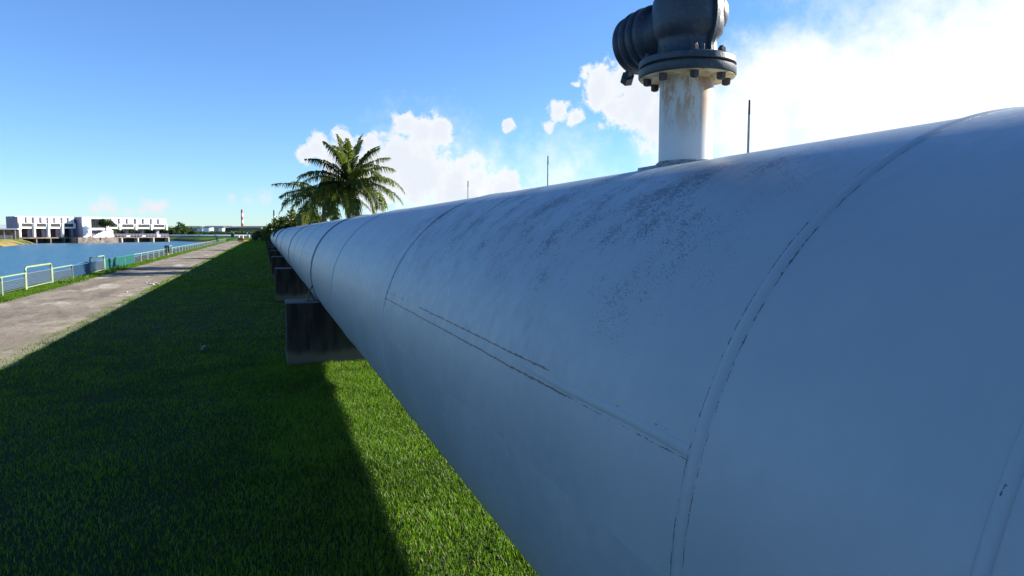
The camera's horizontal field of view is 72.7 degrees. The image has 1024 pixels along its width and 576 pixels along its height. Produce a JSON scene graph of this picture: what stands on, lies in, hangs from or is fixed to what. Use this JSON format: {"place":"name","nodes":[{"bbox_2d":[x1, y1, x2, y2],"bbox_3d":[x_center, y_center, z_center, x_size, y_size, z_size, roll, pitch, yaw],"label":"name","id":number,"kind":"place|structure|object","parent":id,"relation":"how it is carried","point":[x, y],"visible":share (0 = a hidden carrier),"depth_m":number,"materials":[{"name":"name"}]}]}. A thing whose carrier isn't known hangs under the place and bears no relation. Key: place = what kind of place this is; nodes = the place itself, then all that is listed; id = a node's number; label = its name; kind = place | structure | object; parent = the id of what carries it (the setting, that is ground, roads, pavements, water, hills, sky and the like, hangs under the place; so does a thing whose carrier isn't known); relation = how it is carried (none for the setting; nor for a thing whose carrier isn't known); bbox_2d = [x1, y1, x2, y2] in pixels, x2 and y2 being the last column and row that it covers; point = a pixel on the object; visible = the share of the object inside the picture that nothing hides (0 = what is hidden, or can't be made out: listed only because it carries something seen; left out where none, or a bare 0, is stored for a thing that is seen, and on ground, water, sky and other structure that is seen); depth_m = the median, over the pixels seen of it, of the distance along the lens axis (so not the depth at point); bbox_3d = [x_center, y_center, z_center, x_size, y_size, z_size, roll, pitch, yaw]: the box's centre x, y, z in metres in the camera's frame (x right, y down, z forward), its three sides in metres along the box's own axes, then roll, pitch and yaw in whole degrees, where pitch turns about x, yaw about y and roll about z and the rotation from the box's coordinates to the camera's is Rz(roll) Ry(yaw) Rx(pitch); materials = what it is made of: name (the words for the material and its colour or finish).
{"place":"outdoors","nodes":[
{"label":"outdoors","id":0,"kind":"place"},
{"bbox_2d":[0,241,208,290],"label":"water","id":1,"kind":"structure","parent":0,"point":[16,259],"depth_m":120.17,"materials":[{"name":"blue liquid"}]},
{"bbox_2d":[6,216,75,242],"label":"gatehouse","id":2,"kind":"object","parent":1,"relation":"in","point":[37,229],"visible":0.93,"depth_m":231.04,"materials":[{"name":"grey paint"}]},
{"bbox_2d":[22,223,31,226],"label":"window","id":3,"kind":"structure","parent":2,"relation":"in","point":[23,224],"depth_m":226.07,"materials":[{"name":"glass"}]},
{"bbox_2d":[67,217,118,242],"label":"control house","id":4,"kind":"structure","parent":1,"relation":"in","point":[87,230],"depth_m":238.66,"materials":[{"name":"grey paint"}]},
{"bbox_2d":[91,219,103,227],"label":"window","id":5,"kind":"structure","parent":4,"relation":"in","point":[94,223],"depth_m":240.71,"materials":[{"name":"grey glass"}]},
{"bbox_2d":[109,218,168,241],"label":"gatehouse","id":6,"kind":"object","parent":1,"relation":"in","point":[141,224],"visible":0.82,"depth_m":256.56,"materials":[{"name":"grey paint"}]},
{"bbox_2d":[122,224,133,226],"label":"window","id":7,"kind":"structure","parent":6,"relation":"in","point":[123,225],"depth_m":252.20,"materials":[{"name":"glass"}]},
{"bbox_2d":[0,241,243,369],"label":"path","id":8,"kind":"structure","parent":0,"point":[26,321],"depth_m":21.54,"materials":[{"name":"grey concrete"}]},
{"bbox_2d":[0,237,538,575],"bbox_3d":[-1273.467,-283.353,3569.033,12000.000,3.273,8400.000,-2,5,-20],"label":"ground","id":9,"kind":"structure","parent":0,"point":[20,557],"depth_m":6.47,"materials":[{"name":"green plant"}]},
{"bbox_2d":[0,228,21,238],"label":"shelter","id":10,"kind":"object","parent":9,"relation":"on","point":[9,233],"visible":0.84,"depth_m":215.28,"materials":[{"name":"white paint"}]},
{"bbox_2d":[97,218,115,237],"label":"quay tree","id":11,"kind":"object","parent":9,"relation":"on","point":[102,222],"visible":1,"depth_m":238.01,"materials":[{"name":"green plant"}]},
{"bbox_2d":[0,238,225,294],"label":"fence","id":12,"kind":"object","parent":9,"relation":"on","point":[108,263],"visible":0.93,"depth_m":34.61,"materials":[{"name":"metal"}]},
{"bbox_2d":[116,229,139,234],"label":"bank tree","id":13,"kind":"object","parent":9,"relation":"on","point":[130,231],"visible":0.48,"depth_m":323.35,"materials":[{"name":"green plant"}]},
{"bbox_2d":[145,229,162,234],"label":"bank tree","id":14,"kind":"object","parent":9,"relation":"on","point":[149,232],"visible":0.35,"depth_m":326.91,"materials":[{"name":"green plant"}]},
{"bbox_2d":[164,245,169,254],"bbox_3d":[-31.566,-3.408,63.672,0.400,0.980,0.132,-2,5,-20],"label":"marker board","id":15,"kind":"object","parent":9,"relation":"on","point":[166,247],"visible":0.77,"depth_m":63.67,"materials":[{"name":"green paint"}]},
{"bbox_2d":[159,226,180,234],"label":"tree","id":16,"kind":"object","parent":9,"relation":"on","point":[172,231],"visible":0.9,"depth_m":290.42,"materials":[{"name":"green plant"}]},
{"bbox_2d":[169,226,186,237],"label":"tree","id":17,"kind":"object","parent":9,"relation":"on","point":[182,230],"visible":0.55,"depth_m":298.67,"materials":[{"name":"green plant"}]},
{"bbox_2d":[174,222,185,234],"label":"tree","id":18,"kind":"object","parent":9,"relation":"on","point":[182,225],"visible":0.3,"depth_m":328.24,"materials":[{"name":"green plant"}]},
{"bbox_2d":[115,235,251,236],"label":"crossing pipeline","id":19,"kind":"object","parent":9,"relation":"on","point":[193,236],"visible":0.31,"depth_m":274.31,"materials":[{"name":"blue paint"}]},
{"bbox_2d":[115,230,252,234],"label":"scrub","id":20,"kind":"object","parent":9,"relation":"on","point":[241,232],"visible":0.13,"depth_m":425.00,"materials":[{"name":"green plant"}]},
{"bbox_2d":[186,226,197,234],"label":"tree","id":21,"kind":"object","parent":9,"relation":"on","point":[191,231],"visible":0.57,"depth_m":338.25,"materials":[{"name":"green plant"}]},
{"bbox_2d":[203,226,213,231],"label":"storage tank","id":22,"kind":"object","parent":9,"relation":"on","point":[208,229],"visible":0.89,"depth_m":891.63,"materials":[{"name":"white metal"}]},
{"bbox_2d":[214,226,227,231],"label":"industrial shed","id":23,"kind":"structure","parent":9,"relation":"on","point":[216,228],"depth_m":911.90,"materials":[{"name":"white metal"}]},
{"bbox_2d":[227,226,240,231],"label":"industrial shed","id":24,"kind":"structure","parent":9,"relation":"on","point":[232,228],"depth_m":931.83,"materials":[{"name":"white metal"}]},
{"bbox_2d":[241,210,243,225],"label":"chimney","id":25,"kind":"object","parent":9,"relation":"on","point":[242,223],"visible":0.62,"depth_m":974.06,"materials":[{"name":"red paint"}]},
{"bbox_2d":[238,226,262,231],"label":"industrial shed","id":26,"kind":"structure","parent":9,"relation":"on","point":[248,228],"depth_m":931.72,"materials":[{"name":"metal"}]},
{"bbox_2d":[249,224,266,240],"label":"bushy tree","id":27,"kind":"object","parent":9,"relation":"on","point":[256,235],"visible":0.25,"depth_m":139.83,"materials":[{"name":"green plant"}]},
{"bbox_2d":[259,216,285,241],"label":"bushy tree","id":28,"kind":"object","parent":9,"relation":"on","point":[267,229],"visible":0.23,"depth_m":84.34,"materials":[{"name":"green plant"}]},
{"bbox_2d":[268,247,276,259],"bbox_3d":[-17.600,-2.715,54.632,2.860,1.050,0.620,-2,5,-20],"label":"concrete support","id":29,"kind":"object","parent":9,"relation":"on","point":[272,248],"visible":0.2,"depth_m":53.91,"materials":[{"name":"grey concrete"}]},
{"bbox_2d":[269,250,281,266],"bbox_3d":[-13.813,-1.861,44.019,2.860,1.050,0.620,-2,5,-20],"label":"concrete support","id":30,"kind":"object","parent":9,"relation":"on","point":[274,253],"visible":0.26,"depth_m":43.33,"materials":[{"name":"grey concrete"}]},
{"bbox_2d":[271,256,290,278],"bbox_3d":[-10.026,-1.008,33.407,2.860,1.050,0.620,-2,5,-20],"label":"concrete support","id":31,"kind":"object","parent":9,"relation":"on","point":[278,261],"visible":0.29,"depth_m":32.72,"materials":[{"name":"grey concrete"}]},
{"bbox_2d":[275,267,315,300],"bbox_3d":[-6.239,-0.154,22.795,2.860,1.050,0.620,-2,5,-20],"label":"concrete support","id":32,"kind":"object","parent":9,"relation":"on","point":[290,283],"visible":0.32,"depth_m":22.16,"materials":[{"name":"grey concrete"}]},
{"bbox_2d":[268,210,327,246],"bbox_3d":[-17.997,-4.547,59.037,5.183,4.410,4.148,-2,5,-20],"label":"bushy tree","id":33,"kind":"object","parent":9,"relation":"on","point":[290,219],"visible":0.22,"depth_m":58.45,"materials":[{"name":"green plant"}]},
{"bbox_2d":[271,179,371,225],"bbox_3d":[-12.140,-4.226,44.628,6.164,5.670,5.584,-2,5,-20],"label":"coconut palm","id":34,"kind":"object","parent":9,"relation":"on","point":[302,219],"visible":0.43,"depth_m":43.47,"materials":[{"name":"green plant"}]},
{"bbox_2d":[285,298,365,364],"bbox_3d":[-2.453,0.700,12.182,2.860,1.050,0.620,-2,5,-20],"label":"concrete support","id":35,"kind":"object","parent":9,"relation":"on","point":[314,332],"visible":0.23,"depth_m":11.56,"materials":[{"name":"grey concrete"}]},
{"bbox_2d":[305,285,317,300],"bbox_3d":[-3.360,0.081,11.639,0.200,0.266,0.120,-2,5,-20],"label":"pipe bracket","id":36,"kind":"object","parent":35,"relation":"on","point":[309,293],"visible":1,"depth_m":11.62,"materials":[{"name":"metal"}]},
{"bbox_2d":[270,106,1023,575],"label":"water pipeline","id":37,"kind":"object","parent":35,"relation":"on","point":[800,360],"visible":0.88,"depth_m":1.46,"materials":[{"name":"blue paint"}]},
{"bbox_2d":[612,0,736,164],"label":"air valve","id":38,"kind":"object","parent":37,"relation":"on","point":[668,48],"visible":0.98,"depth_m":2.92,"materials":[{"name":"white paint"}]},
{"bbox_2d":[295,134,404,219],"bbox_3d":[-9.331,-4.943,39.836,5.834,7.864,5.548,2,5,26],"label":"coconut palm","id":39,"kind":"object","parent":9,"relation":"on","point":[349,172],"visible":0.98,"depth_m":39.18,"materials":[{"name":"green plant"}]},
{"bbox_2d":[0,0,1023,230],"label":"sky","id":40,"kind":"structure","parent":0,"point":[187,112],"materials":[{"name":"blue"}]},
{"bbox_2d":[547,156,548,185],"bbox_3d":[1.494,-2.813,29.090,0.320,5.343,0.320,-2,5,-20],"label":"slender pole","id":41,"kind":"object","parent":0,"point":[547,170],"visible":0.34,"depth_m":28.90,"materials":[{"name":"metal"}]},
{"bbox_2d":[747,100,750,152],"bbox_3d":[5.767,-1.875,17.111,0.320,5.394,0.320,-2,5,-20],"label":"slender pole","id":42,"kind":"object","parent":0,"point":[748,130],"visible":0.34,"depth_m":16.93,"materials":[{"name":"metal"}]}
]}

